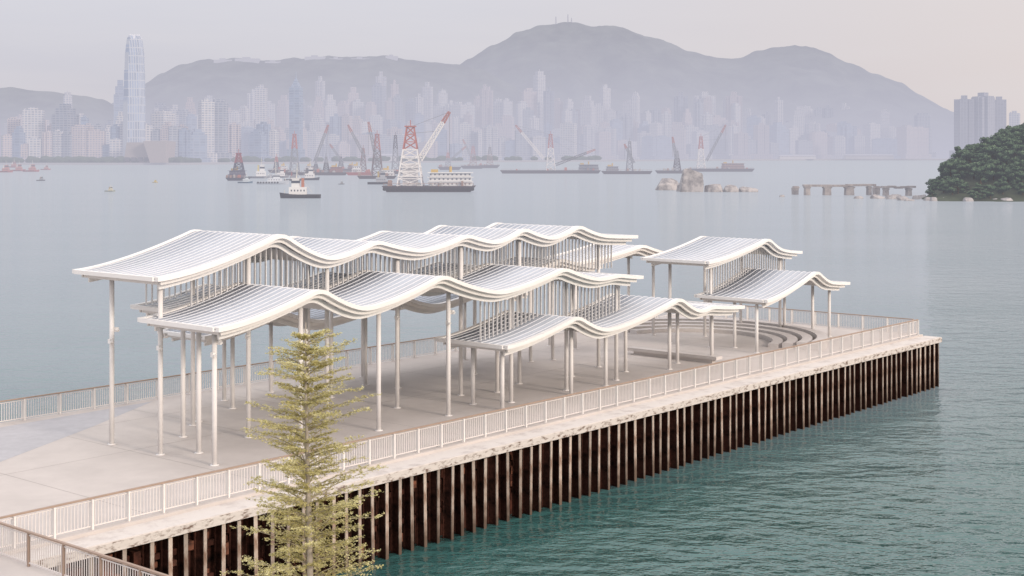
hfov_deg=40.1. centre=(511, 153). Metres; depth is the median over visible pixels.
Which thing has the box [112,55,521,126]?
hills
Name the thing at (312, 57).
ridge building
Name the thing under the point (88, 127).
tower block
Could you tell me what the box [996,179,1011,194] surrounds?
headland tree
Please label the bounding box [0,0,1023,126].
sky
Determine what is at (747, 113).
tower block
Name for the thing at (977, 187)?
headland tree
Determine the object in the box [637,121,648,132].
tower block
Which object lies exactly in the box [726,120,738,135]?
tower block
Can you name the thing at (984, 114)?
apartment block
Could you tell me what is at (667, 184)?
boulder
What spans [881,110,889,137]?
tower block
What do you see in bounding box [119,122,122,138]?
tower block
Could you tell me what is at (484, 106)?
tower block
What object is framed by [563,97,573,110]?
tower block
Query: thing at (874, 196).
sea rock
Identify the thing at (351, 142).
tower block
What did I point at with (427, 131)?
tower block
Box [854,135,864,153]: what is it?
tower block
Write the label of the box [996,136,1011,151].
headland tree
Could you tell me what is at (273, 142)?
tower block
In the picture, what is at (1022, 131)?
headland tree
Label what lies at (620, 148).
tower block
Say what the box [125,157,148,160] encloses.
window
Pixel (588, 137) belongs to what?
tower block
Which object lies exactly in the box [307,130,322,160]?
tower block
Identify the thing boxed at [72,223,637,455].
wavy canopy
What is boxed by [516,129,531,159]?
tower block
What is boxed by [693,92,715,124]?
tower block
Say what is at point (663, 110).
tower block
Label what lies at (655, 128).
tower block
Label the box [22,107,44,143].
tower block
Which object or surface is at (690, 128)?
tower block
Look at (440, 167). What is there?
crane barge
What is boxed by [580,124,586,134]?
tower block
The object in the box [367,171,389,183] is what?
tugboat
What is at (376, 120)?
tower block
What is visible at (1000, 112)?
apartment block
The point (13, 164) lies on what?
ferry
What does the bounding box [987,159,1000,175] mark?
headland tree
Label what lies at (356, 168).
crane barge
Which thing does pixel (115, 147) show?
tower block
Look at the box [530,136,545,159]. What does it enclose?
tower block
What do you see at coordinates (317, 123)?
tower block
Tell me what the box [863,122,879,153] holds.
tower block
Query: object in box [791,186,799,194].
pier stump
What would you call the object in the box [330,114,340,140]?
tower block
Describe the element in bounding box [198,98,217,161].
tower block
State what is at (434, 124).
tower block
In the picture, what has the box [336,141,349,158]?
tower block
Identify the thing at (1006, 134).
headland tree
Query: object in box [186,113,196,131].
tower block
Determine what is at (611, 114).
tower block
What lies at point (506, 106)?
tower block
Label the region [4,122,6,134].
tower block
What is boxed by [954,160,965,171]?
headland tree
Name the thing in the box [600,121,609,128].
tower block
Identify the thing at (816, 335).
curved bench
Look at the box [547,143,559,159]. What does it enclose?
tower block
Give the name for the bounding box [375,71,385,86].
tower block
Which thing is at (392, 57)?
ridge building
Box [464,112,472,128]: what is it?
tower block
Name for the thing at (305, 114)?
tower block
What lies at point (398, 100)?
tower block
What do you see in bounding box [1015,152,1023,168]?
headland tree
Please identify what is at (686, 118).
tower block
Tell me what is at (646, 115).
tower block
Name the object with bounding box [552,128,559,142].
tower block
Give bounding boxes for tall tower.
[123,34,145,155]
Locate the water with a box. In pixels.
[0,160,1023,575]
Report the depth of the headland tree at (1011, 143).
517.00 m
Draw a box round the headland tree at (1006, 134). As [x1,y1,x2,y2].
[998,131,1023,144]
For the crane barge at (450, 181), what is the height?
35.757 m
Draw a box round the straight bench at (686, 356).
[627,346,721,362]
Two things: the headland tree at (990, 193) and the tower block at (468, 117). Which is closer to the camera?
the headland tree at (990, 193)
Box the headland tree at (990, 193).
[984,184,995,198]
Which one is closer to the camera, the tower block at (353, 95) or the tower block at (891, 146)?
the tower block at (353, 95)
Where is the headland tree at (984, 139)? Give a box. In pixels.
[975,137,992,146]
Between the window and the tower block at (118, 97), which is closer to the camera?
the window
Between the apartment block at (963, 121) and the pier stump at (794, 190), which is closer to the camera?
the pier stump at (794, 190)
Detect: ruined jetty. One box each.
[802,184,875,194]
[881,186,915,195]
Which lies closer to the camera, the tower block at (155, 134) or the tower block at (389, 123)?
the tower block at (155, 134)
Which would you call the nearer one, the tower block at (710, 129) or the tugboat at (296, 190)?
the tugboat at (296, 190)
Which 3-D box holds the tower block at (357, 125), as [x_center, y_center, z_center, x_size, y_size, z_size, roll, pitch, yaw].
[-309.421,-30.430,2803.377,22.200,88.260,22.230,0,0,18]
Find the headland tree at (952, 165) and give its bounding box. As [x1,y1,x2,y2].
[940,159,959,176]
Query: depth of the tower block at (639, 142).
3102.74 m
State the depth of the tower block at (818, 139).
3391.41 m
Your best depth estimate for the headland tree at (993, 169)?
503.81 m
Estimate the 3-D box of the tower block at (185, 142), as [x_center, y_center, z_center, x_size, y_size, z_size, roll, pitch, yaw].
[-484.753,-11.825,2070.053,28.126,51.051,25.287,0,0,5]
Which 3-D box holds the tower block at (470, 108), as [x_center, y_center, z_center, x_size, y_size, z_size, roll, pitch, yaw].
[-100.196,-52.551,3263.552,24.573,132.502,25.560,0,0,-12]
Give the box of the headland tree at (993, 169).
[986,163,1001,179]
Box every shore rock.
[886,195,896,198]
[963,197,973,200]
[1001,198,1012,200]
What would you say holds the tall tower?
on the shoreline
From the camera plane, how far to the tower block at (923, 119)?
3520.34 m
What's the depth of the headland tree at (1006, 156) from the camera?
507.02 m
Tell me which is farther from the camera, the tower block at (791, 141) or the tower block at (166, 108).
the tower block at (791, 141)
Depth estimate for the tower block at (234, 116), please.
2763.59 m
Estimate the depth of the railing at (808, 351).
64.03 m
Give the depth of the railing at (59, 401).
76.80 m
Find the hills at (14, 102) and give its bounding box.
[0,87,113,156]
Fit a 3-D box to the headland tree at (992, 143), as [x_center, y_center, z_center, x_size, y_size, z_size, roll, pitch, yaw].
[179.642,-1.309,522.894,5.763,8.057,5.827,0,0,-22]
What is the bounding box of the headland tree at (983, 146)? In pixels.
[978,143,997,158]
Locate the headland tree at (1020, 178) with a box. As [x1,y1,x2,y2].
[1008,170,1023,182]
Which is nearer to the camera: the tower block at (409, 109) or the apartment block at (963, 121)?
the apartment block at (963, 121)
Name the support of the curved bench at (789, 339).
on the pier
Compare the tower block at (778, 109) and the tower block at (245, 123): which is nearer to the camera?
the tower block at (245, 123)
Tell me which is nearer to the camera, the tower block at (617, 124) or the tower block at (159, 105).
the tower block at (159, 105)
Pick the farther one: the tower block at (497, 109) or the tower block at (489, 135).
the tower block at (497, 109)
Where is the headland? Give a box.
[922,154,1023,201]
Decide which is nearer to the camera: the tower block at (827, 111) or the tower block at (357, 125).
the tower block at (357, 125)
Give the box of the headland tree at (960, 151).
[953,146,970,160]
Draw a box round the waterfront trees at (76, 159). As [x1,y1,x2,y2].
[0,155,601,162]
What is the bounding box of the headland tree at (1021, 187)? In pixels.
[1014,182,1023,194]
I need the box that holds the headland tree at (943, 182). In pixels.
[936,180,950,192]
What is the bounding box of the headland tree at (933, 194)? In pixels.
[928,190,936,196]
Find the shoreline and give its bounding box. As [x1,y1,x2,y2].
[0,159,948,164]
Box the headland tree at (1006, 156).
[997,150,1018,167]
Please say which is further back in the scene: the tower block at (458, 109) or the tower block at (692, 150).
the tower block at (458, 109)
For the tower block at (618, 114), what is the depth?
3614.34 m
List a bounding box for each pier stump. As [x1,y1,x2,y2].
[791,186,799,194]
[872,186,880,194]
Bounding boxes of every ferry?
[0,164,12,171]
[9,161,16,167]
[13,163,25,170]
[23,160,39,171]
[40,163,50,169]
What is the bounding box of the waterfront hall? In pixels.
[124,141,175,162]
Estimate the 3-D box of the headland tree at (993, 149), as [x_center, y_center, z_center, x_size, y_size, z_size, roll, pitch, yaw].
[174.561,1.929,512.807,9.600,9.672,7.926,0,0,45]
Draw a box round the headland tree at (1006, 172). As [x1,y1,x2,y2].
[996,166,1013,182]
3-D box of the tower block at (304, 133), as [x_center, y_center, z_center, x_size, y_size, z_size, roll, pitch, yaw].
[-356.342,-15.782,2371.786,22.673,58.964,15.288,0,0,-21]
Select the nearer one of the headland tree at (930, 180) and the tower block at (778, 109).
the headland tree at (930, 180)
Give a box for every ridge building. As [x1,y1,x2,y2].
[214,58,231,62]
[235,57,259,62]
[265,60,280,62]
[305,55,325,59]
[385,55,397,60]
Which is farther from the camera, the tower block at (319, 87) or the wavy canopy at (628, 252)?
the tower block at (319, 87)
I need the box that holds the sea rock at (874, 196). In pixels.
[870,194,884,198]
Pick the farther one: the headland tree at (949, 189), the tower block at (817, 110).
the tower block at (817, 110)
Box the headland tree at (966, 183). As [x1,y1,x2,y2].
[959,182,969,189]
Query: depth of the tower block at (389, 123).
2866.25 m
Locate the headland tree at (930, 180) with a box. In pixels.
[926,178,935,184]
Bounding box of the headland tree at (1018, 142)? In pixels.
[1009,140,1021,150]
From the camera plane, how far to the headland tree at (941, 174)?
524.65 m
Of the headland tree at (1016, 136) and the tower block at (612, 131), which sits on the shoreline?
the tower block at (612, 131)
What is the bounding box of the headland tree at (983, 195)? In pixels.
[977,190,985,198]
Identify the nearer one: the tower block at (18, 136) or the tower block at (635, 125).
the tower block at (18, 136)
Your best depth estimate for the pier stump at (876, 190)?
569.14 m
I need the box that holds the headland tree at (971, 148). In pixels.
[963,146,978,158]
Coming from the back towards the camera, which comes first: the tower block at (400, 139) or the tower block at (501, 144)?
the tower block at (501, 144)
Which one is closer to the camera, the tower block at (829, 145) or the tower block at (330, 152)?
the tower block at (330, 152)
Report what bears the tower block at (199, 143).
on the shoreline
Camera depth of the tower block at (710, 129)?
3204.58 m
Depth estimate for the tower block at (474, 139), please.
2684.79 m
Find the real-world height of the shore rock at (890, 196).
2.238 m
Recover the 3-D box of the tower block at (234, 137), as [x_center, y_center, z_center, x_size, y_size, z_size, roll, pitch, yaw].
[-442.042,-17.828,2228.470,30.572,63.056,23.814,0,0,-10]
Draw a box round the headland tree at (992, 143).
[986,139,997,151]
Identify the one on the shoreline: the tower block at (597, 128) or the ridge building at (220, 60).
the tower block at (597, 128)
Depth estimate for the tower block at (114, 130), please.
2061.86 m
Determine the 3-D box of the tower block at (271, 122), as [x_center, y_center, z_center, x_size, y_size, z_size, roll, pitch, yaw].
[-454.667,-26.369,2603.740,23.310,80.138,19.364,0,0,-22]
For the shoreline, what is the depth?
2491.78 m
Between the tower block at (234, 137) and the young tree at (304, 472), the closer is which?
the young tree at (304, 472)
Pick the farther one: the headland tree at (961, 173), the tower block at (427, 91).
the tower block at (427, 91)
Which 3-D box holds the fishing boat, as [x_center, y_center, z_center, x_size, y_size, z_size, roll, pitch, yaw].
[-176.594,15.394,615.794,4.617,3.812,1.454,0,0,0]
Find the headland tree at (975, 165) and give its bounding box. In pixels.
[965,162,980,178]
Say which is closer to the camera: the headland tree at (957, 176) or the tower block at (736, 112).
the headland tree at (957, 176)
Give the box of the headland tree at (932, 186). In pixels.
[928,180,936,190]
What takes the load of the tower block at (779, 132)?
on the shoreline
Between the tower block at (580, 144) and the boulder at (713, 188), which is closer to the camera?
the boulder at (713, 188)
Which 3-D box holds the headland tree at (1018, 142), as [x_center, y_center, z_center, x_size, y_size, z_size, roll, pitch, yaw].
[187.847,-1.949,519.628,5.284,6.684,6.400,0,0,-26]
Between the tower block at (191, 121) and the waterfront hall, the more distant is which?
the tower block at (191, 121)
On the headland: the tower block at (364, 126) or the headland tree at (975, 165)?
the headland tree at (975, 165)
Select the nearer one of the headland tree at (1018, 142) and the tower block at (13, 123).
the headland tree at (1018, 142)
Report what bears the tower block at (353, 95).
on the shoreline
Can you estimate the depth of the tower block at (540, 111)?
3492.13 m
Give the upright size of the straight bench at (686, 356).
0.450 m
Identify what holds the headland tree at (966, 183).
on the headland
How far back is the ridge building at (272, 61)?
3978.00 m
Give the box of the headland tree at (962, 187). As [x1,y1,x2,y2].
[949,178,965,193]
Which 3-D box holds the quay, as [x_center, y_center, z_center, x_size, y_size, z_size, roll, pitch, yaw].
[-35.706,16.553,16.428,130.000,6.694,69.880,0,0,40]
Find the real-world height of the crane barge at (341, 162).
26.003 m
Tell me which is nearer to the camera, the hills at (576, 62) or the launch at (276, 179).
the launch at (276, 179)
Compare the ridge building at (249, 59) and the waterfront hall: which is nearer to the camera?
the waterfront hall
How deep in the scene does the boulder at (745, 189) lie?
607.18 m
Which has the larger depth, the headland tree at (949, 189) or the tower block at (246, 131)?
the tower block at (246, 131)
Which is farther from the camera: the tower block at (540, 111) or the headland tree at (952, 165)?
the tower block at (540, 111)
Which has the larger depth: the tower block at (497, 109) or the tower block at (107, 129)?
the tower block at (497, 109)
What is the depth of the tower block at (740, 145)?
3152.14 m
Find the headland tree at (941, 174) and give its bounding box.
[939,162,947,176]
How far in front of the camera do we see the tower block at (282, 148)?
2377.17 m
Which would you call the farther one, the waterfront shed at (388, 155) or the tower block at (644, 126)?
the tower block at (644, 126)
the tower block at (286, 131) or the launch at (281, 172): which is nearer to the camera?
the launch at (281, 172)
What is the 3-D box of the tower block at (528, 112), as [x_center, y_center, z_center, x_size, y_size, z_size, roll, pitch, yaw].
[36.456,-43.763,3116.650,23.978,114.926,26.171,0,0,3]
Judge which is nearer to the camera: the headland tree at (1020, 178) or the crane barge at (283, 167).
the headland tree at (1020, 178)
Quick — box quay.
[0,554,61,575]
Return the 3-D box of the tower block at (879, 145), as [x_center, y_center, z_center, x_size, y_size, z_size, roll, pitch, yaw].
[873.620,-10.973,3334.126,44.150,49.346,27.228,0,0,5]
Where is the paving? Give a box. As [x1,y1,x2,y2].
[0,401,152,461]
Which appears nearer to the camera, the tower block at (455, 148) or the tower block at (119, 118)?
the tower block at (119, 118)
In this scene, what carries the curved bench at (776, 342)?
on the pier
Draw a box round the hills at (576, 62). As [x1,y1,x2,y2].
[460,22,953,158]
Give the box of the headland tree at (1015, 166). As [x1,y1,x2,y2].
[1006,162,1023,177]
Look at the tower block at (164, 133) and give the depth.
2061.36 m
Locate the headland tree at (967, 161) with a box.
[961,150,976,163]
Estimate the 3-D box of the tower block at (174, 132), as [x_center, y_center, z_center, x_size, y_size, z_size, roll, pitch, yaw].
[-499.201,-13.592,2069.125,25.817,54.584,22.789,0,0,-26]
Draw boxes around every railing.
[0,312,675,421]
[0,319,918,547]
[0,521,170,575]
[695,301,913,332]
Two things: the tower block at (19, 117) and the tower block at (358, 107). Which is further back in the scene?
the tower block at (358, 107)
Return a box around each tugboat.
[280,163,320,197]
[284,170,300,180]
[303,164,319,179]
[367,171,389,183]
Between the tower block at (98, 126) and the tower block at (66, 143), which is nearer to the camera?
the tower block at (66, 143)
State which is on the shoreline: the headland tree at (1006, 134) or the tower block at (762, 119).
the tower block at (762, 119)
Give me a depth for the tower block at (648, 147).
2966.53 m
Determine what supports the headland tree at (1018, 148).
on the headland
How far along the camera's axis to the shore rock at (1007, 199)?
489.41 m
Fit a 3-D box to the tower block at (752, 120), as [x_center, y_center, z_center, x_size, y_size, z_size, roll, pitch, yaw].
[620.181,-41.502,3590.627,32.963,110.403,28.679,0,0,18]
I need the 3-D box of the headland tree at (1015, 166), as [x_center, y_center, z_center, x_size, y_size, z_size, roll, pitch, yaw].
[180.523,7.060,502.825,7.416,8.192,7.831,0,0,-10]
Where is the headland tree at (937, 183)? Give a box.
[933,178,943,190]
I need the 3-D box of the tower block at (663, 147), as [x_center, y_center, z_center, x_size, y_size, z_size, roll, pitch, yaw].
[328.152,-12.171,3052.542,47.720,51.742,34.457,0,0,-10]
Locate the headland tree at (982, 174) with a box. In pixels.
[971,164,993,183]
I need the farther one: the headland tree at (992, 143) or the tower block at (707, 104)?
the tower block at (707, 104)
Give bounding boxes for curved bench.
[627,324,797,348]
[630,327,782,347]
[640,321,812,345]
[648,318,827,350]
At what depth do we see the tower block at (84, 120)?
2070.12 m
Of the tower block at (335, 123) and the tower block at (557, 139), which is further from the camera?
the tower block at (557, 139)
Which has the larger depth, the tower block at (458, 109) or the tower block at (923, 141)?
the tower block at (923, 141)
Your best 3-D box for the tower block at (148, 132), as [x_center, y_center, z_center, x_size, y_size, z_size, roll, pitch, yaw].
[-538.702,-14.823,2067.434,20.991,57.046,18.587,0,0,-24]
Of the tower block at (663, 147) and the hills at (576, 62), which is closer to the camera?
the tower block at (663, 147)
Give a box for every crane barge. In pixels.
[268,154,288,172]
[284,131,305,174]
[304,161,321,172]
[313,125,346,174]
[329,144,353,171]
[346,124,373,174]
[357,122,395,178]
[382,111,475,191]
[391,132,402,173]
[438,146,465,169]
[461,139,483,168]
[479,147,499,167]
[500,125,600,173]
[602,138,651,173]
[655,137,691,173]
[685,125,753,171]
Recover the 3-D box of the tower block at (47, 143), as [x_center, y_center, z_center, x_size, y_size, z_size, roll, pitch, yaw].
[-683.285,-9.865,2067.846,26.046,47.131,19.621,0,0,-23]
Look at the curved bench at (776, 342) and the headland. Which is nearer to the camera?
the curved bench at (776, 342)
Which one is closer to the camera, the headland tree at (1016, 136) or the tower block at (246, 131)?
the headland tree at (1016, 136)
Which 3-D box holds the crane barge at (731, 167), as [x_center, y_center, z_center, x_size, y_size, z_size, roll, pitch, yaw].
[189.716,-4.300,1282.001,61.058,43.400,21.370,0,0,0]
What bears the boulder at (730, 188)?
in the water
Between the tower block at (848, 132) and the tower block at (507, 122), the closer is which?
the tower block at (507, 122)
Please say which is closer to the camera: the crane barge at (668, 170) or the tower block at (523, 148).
the crane barge at (668, 170)
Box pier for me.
[0,314,941,575]
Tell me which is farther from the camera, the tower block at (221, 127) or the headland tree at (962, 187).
the tower block at (221, 127)
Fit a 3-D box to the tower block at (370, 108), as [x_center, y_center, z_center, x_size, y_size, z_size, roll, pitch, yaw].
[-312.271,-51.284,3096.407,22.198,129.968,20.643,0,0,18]
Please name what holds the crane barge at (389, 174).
on the water
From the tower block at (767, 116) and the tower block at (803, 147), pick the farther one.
the tower block at (767, 116)
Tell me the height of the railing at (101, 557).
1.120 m
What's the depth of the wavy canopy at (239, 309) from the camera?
67.60 m
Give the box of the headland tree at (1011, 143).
[999,139,1016,154]
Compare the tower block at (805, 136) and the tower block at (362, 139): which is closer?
the tower block at (362, 139)
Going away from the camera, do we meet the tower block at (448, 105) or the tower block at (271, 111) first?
the tower block at (271, 111)
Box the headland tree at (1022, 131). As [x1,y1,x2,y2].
[1019,128,1023,142]
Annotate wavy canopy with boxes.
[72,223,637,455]
[130,256,600,437]
[137,263,643,465]
[157,292,527,408]
[435,293,744,408]
[547,244,662,348]
[640,236,802,347]
[694,267,849,352]
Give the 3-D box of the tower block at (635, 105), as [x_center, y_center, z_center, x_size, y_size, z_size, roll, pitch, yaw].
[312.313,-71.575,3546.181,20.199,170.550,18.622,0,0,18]
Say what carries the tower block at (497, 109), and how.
on the shoreline
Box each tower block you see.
[1,134,11,156]
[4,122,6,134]
[7,117,19,133]
[12,126,24,158]
[16,115,21,125]
[21,144,28,161]
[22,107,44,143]
[29,137,41,157]
[42,130,51,156]
[51,104,78,131]
[52,129,62,156]
[61,132,71,156]
[63,91,71,108]
[71,124,83,156]
[79,113,83,124]
[81,116,88,124]
[84,123,93,156]
[88,129,105,157]
[94,123,103,130]
[103,120,113,130]
[103,144,108,156]
[105,125,110,143]
[109,138,122,157]
[110,124,119,138]
[114,80,123,123]
[115,112,122,125]
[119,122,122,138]
[145,124,152,140]
[151,110,174,129]
[152,129,159,140]
[154,102,164,112]
[160,122,170,140]
[162,103,168,110]
[168,125,181,156]
[170,105,178,125]
[177,108,189,125]
[179,128,191,157]
[185,97,195,115]
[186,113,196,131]
[192,129,210,161]
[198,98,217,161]
[205,95,214,101]
[213,98,231,161]
[228,110,240,123]
[228,122,243,157]
[238,106,248,122]
[239,121,252,127]
[241,126,254,155]
[247,89,254,127]
[248,129,268,161]
[255,85,267,128]
[256,122,271,158]
[268,101,274,126]
[268,117,273,128]
[269,129,278,158]
[271,126,285,140]
[276,95,288,130]
[279,140,285,156]
[284,128,288,138]
[286,138,304,155]
[287,76,304,161]
[303,99,307,123]
[303,127,308,157]
[307,105,312,123]
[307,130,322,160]
[309,114,324,144]
[313,96,323,117]
[315,76,324,105]
[320,144,333,160]
[323,94,336,123]
[325,121,329,143]
[327,134,339,155]
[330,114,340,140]
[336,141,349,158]
[337,101,349,115]
[341,113,352,141]
[346,87,358,115]
[348,133,358,156]
[353,99,363,120]
[353,116,362,133]
[356,134,373,160]
[360,121,372,133]
[365,100,376,121]
[369,114,382,133]
[372,83,385,120]
[374,134,392,154]
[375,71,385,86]
[383,118,397,133]
[385,98,394,118]
[387,127,402,138]
[390,80,398,97]
[392,134,413,160]
[393,95,402,122]
[398,121,405,133]
[405,98,414,131]
[405,121,412,135]
[411,136,420,155]
[414,113,423,141]
[415,93,423,114]
[417,142,433,157]
[422,82,432,122]
[423,140,437,157]
[424,122,431,140]
[430,120,438,139]
[433,104,444,127]
[434,128,446,155]
[437,88,447,112]
[440,113,451,155]
[446,100,452,112]
[450,102,466,117]
[450,143,465,159]
[452,116,463,143]
[460,122,472,159]
[464,102,474,128]
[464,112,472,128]
[471,127,481,131]
[471,131,477,155]
[474,95,479,126]
[477,131,481,154]
[478,125,501,159]
[480,85,488,128]
[487,86,492,124]
[493,98,501,125]
[493,123,504,137]
[498,136,511,156]
[500,114,513,139]
[502,98,511,114]
[502,140,515,159]
[516,101,527,128]
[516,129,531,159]
[522,88,536,117]
[523,107,533,128]
[527,129,540,136]
[528,115,538,129]
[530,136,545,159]
[533,69,545,104]
[537,101,542,136]
[543,87,553,136]
[544,122,551,156]
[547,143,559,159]
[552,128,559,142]
[554,98,562,128]
[554,136,559,143]
[557,122,578,159]
[562,109,571,122]
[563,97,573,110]
[570,109,577,154]
[575,109,579,135]
[578,134,582,155]
[580,96,595,125]
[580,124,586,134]
[581,124,594,156]
[594,103,604,125]
[595,124,600,132]
[595,131,614,159]
[599,84,610,120]
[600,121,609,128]
[601,127,618,158]
[607,108,615,122]
[610,119,622,140]
[616,111,623,120]
[616,140,634,158]
[621,113,632,140]
[622,99,630,115]
[623,140,638,158]
[631,91,639,127]
[633,119,637,140]
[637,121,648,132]
[637,131,650,156]
[639,136,657,159]
[641,110,651,123]
[649,121,661,136]
[651,107,660,123]
[655,136,673,158]
[661,108,671,113]
[661,111,671,136]
[672,122,688,158]
[674,92,687,121]
[682,109,691,124]
[685,125,698,144]
[686,144,702,158]
[691,130,711,158]
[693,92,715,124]
[695,99,703,129]
[701,112,712,127]
[701,125,718,155]
[704,96,711,113]
[712,134,730,158]
[713,115,725,125]
[713,124,721,133]
[722,120,727,135]
[723,97,725,116]
[726,92,741,131]
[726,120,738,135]
[728,124,738,155]
[731,103,740,131]
[731,132,750,158]
[742,109,752,128]
[747,115,760,138]
[748,139,757,158]
[751,123,772,158]
[757,116,764,124]
[762,111,770,124]
[769,122,792,154]
[769,142,778,158]
[774,97,782,124]
[787,128,794,154]
[789,126,798,140]
[793,106,804,136]
[795,140,812,154]
[798,132,808,140]
[801,105,812,119]
[806,121,819,132]
[809,131,829,158]
[814,107,821,115]
[822,105,833,118]
[826,123,836,131]
[827,137,832,154]
[830,135,844,158]
[837,121,850,135]
[839,103,849,109]
[840,124,856,153]
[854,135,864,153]
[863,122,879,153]
[872,138,886,153]
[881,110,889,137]
[882,138,900,158]
[890,126,895,138]
[896,125,920,158]
[914,113,935,156]
[915,126,931,158]
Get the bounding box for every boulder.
[655,178,677,189]
[679,168,703,191]
[704,184,722,191]
[723,185,738,191]
[739,186,757,191]
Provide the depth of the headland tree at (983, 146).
515.99 m
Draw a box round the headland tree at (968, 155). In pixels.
[962,152,978,165]
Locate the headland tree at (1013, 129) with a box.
[1005,125,1020,134]
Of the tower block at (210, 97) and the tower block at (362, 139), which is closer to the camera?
the tower block at (362, 139)
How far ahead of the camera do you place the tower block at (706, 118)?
3398.15 m
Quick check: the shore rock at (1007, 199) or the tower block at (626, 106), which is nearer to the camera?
the shore rock at (1007, 199)
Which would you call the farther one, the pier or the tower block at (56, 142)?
the tower block at (56, 142)
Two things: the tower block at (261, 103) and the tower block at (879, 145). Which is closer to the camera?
the tower block at (261, 103)
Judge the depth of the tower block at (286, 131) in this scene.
2628.11 m
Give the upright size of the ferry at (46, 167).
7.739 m
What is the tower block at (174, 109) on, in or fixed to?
on the shoreline
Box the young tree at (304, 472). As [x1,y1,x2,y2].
[220,322,387,575]
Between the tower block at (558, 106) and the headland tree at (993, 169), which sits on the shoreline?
the tower block at (558, 106)
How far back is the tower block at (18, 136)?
2061.14 m
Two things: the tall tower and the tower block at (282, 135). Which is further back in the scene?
the tower block at (282, 135)
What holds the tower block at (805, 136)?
on the shoreline
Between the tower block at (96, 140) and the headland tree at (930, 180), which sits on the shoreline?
the tower block at (96, 140)
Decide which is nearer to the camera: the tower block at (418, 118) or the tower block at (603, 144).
the tower block at (418, 118)
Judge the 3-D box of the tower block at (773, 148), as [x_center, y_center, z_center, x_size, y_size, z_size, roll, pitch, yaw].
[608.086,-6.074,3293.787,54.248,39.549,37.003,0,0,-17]
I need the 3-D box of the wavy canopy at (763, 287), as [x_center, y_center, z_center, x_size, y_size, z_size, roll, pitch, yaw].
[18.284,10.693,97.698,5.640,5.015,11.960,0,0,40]
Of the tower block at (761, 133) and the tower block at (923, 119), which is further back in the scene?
the tower block at (923, 119)
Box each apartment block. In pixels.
[949,95,973,158]
[971,92,994,143]
[995,96,1005,132]
[1009,111,1019,126]
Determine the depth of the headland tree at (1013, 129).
532.04 m
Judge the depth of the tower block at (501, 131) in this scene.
2989.72 m
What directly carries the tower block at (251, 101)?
on the shoreline
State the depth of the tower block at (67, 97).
2620.61 m
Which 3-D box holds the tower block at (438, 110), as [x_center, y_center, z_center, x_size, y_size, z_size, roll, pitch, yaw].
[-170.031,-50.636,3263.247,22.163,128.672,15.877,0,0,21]
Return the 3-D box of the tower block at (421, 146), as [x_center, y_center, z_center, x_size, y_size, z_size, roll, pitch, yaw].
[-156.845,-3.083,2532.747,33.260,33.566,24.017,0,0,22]
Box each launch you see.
[238,173,252,182]
[248,157,269,177]
[256,161,288,183]
[272,165,288,177]
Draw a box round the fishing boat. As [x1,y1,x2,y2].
[105,187,114,191]
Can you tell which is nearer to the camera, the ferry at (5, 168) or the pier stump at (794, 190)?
the pier stump at (794, 190)
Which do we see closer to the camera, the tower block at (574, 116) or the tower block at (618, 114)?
the tower block at (574, 116)
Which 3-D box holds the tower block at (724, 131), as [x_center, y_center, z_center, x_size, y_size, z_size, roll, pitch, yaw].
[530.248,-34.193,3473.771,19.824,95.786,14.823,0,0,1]
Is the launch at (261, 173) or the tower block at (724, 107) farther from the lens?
the tower block at (724, 107)
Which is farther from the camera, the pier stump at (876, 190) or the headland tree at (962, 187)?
the pier stump at (876, 190)
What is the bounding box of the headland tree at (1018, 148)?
[1008,144,1023,159]
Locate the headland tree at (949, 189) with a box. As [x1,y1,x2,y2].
[943,179,958,194]
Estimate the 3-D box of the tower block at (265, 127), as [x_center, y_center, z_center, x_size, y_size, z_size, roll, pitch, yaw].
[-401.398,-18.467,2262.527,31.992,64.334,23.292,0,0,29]
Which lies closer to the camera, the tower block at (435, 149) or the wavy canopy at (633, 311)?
the wavy canopy at (633, 311)
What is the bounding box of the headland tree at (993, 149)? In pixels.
[976,146,1003,164]
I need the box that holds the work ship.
[226,149,250,180]
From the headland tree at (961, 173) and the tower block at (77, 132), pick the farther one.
the tower block at (77, 132)
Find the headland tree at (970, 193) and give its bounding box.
[967,190,977,198]
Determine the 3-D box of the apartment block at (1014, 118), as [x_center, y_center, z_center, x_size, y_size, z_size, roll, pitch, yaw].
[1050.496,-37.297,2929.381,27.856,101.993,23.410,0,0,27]
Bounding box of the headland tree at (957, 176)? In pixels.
[952,174,961,182]
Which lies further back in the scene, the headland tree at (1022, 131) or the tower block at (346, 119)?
the tower block at (346, 119)
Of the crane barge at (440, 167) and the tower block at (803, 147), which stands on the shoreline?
the tower block at (803, 147)
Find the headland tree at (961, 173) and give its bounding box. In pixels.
[950,164,967,177]
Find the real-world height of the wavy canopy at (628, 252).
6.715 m
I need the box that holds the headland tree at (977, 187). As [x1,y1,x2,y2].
[972,183,981,190]
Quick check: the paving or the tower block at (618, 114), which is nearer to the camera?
the paving
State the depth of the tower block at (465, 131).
2683.38 m
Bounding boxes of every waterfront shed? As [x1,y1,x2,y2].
[375,154,396,160]
[778,155,815,158]
[844,154,893,158]
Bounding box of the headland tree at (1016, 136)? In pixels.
[1006,131,1021,144]
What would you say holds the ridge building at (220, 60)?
on the hills at (233, 83)
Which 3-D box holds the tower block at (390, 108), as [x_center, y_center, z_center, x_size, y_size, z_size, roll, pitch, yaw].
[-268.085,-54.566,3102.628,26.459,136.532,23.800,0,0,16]
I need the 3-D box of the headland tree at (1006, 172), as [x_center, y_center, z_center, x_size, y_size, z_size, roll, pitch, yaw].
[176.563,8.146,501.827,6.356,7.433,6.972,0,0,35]
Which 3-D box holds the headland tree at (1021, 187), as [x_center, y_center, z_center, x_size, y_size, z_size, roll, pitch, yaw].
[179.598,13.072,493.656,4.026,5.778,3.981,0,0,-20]

